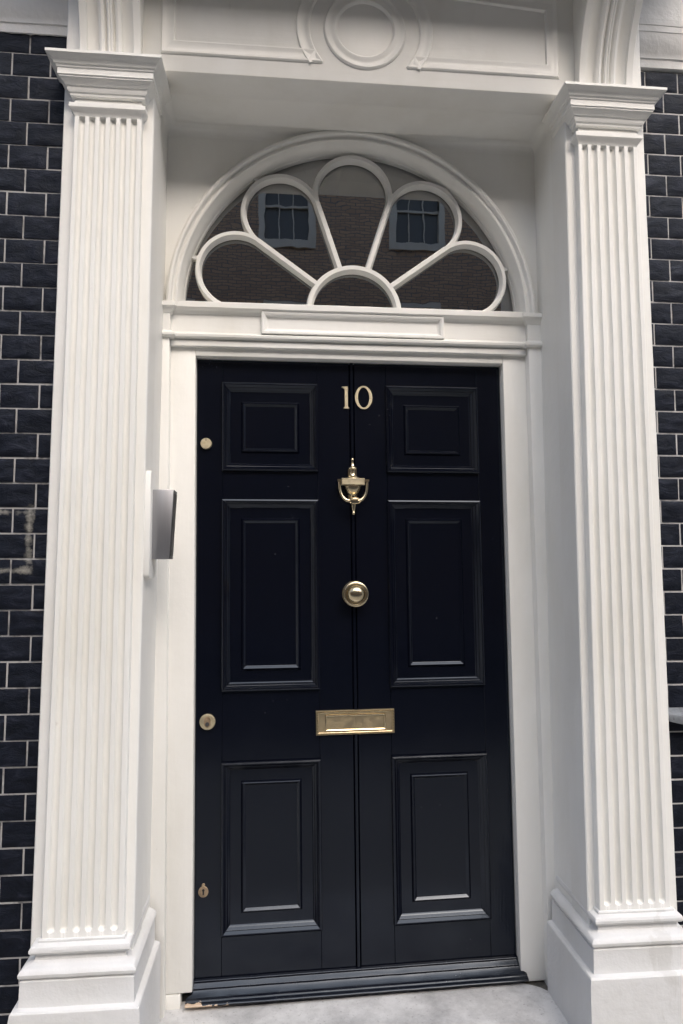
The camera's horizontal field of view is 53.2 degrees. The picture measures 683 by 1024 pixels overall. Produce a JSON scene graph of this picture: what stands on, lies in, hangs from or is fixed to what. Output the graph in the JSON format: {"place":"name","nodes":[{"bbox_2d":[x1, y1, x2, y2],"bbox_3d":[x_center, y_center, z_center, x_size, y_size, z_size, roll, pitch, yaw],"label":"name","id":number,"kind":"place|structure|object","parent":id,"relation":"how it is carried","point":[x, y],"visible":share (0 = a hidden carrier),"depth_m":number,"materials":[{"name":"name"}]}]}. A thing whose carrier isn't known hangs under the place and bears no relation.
{"place":"outdoors","nodes":[
{"label":"outdoors","id":0,"kind":"place"},
{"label":"pavement","id":1,"kind":"structure","parent":0,"visible":0},
{"bbox_2d":[0,0,67,1023],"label":"brick wall","id":2,"kind":"structure","parent":1,"relation":"on","point":[32,93],"depth_m":1.89,"materials":[{"name":"black brick"}]},
{"bbox_2d":[143,0,574,141],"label":"door hood","id":3,"kind":"object","parent":2,"relation":"attached to","point":[491,69],"depth_m":2.04,"materials":[{"name":"white paint"}]},
{"bbox_2d":[7,0,171,1023],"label":"fluted pilaster","id":4,"kind":"object","parent":1,"relation":"on","point":[94,952],"visible":1,"depth_m":1.83,"materials":[{"name":"white paint"}]},
{"bbox_2d":[78,0,143,53],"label":"console bracket","id":5,"kind":"object","parent":4,"relation":"attached to","point":[112,25],"visible":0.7,"depth_m":1.92,"materials":[{"name":"white paint"}]},
{"bbox_2d":[143,471,176,577],"bbox_3d":[-0.510,0.036,1.913,0.082,0.296,0.097,0,-4,-5],"label":"entry panel","id":6,"kind":"object","parent":4,"relation":"attached to","point":[159,519],"visible":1,"depth_m":1.89,"materials":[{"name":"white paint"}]},
{"bbox_2d":[159,982,568,1023],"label":"doorstep","id":7,"kind":"object","parent":1,"relation":"on","point":[513,1003],"visible":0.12,"depth_m":2.00,"materials":[{"name":"stone"}]},
{"bbox_2d":[150,300,554,1017],"bbox_3d":[0.034,0.418,2.174,1.321,2.166,0.144,0,-4,-5],"label":"door frame","id":8,"kind":"object","parent":7,"relation":"on","point":[508,344],"visible":0.91,"depth_m":2.17,"materials":[{"name":"white paint"}]},
{"bbox_2d":[166,131,535,312],"bbox_3d":[0.042,-0.951,2.267,1.202,0.617,0.112,0,-4,-5],"label":"fanlight","id":9,"kind":"object","parent":8,"relation":"attached to","point":[452,186],"visible":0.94,"depth_m":2.26,"materials":[{"name":"white wood"}]},
{"bbox_2d":[182,360,528,1007],"bbox_3d":[0.042,0.509,2.175,1.066,2.006,0.109,0,-4,-5],"label":"front door","id":10,"kind":"structure","parent":8,"relation":"attached to","point":[353,819],"depth_m":2.18,"materials":[{"name":"black paint"}]},
{"bbox_2d":[194,360,515,978],"bbox_3d":[0.041,0.478,2.204,1.022,1.940,0.045,0,-4,-5],"label":"door leaf","id":11,"kind":"structure","parent":10,"relation":"in","point":[277,724],"depth_m":2.18,"materials":[{"name":"black paint"}]},
{"bbox_2d":[456,252,512,311],"bbox_3d":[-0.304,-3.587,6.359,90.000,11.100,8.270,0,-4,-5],"label":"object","id":12,"kind":"structure","parent":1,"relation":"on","point":[481,294],"depth_m":3.69,"materials":[{"name":"glass"}]},
{"bbox_2d":[186,159,494,309],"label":"fanlight window","id":13,"kind":"structure","parent":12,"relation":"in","point":[282,219],"depth_m":3.47,"materials":[{"name":"clear glass"}]},
{"bbox_2d":[142,97,571,923],"bbox_3d":[0.051,0.126,2.038,1.326,2.825,0.262,0,-4,-5],"label":"porch recess","id":14,"kind":"object","parent":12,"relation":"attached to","point":[512,179],"visible":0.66,"depth_m":2.20,"materials":[{"name":"white paint"}]},
{"bbox_2d":[521,980,547,990],"bbox_3d":[0.048,1.552,2.048,1.280,0.184,0.220,0,-4,-5],"label":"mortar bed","id":15,"kind":"object","parent":1,"relation":"on","point":[541,984],"visible":0.14,"depth_m":2.12,"materials":[{"name":"grey concrete"}]},
{"bbox_2d":[542,24,682,1023],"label":"fluted pilaster","id":16,"kind":"object","parent":1,"relation":"on","point":[615,942],"visible":1,"depth_m":1.96,"materials":[{"name":"white paint"}]},
{"bbox_2d":[572,0,642,84],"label":"console bracket","id":17,"kind":"object","parent":16,"relation":"attached to","point":[604,34],"visible":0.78,"depth_m":2.04,"materials":[{"name":"white paint"}]},
{"bbox_2d":[639,0,682,926],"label":"brick wall","id":18,"kind":"structure","parent":1,"relation":"on","point":[661,40],"depth_m":2.08,"materials":[{"name":"black brick"}]},
{"bbox_2d":[668,707,682,723],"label":"stone ledge","id":19,"kind":"object","parent":18,"relation":"attached to","point":[675,714],"visible":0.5,"depth_m":1.95,"materials":[{"name":"white stone"}]}
]}

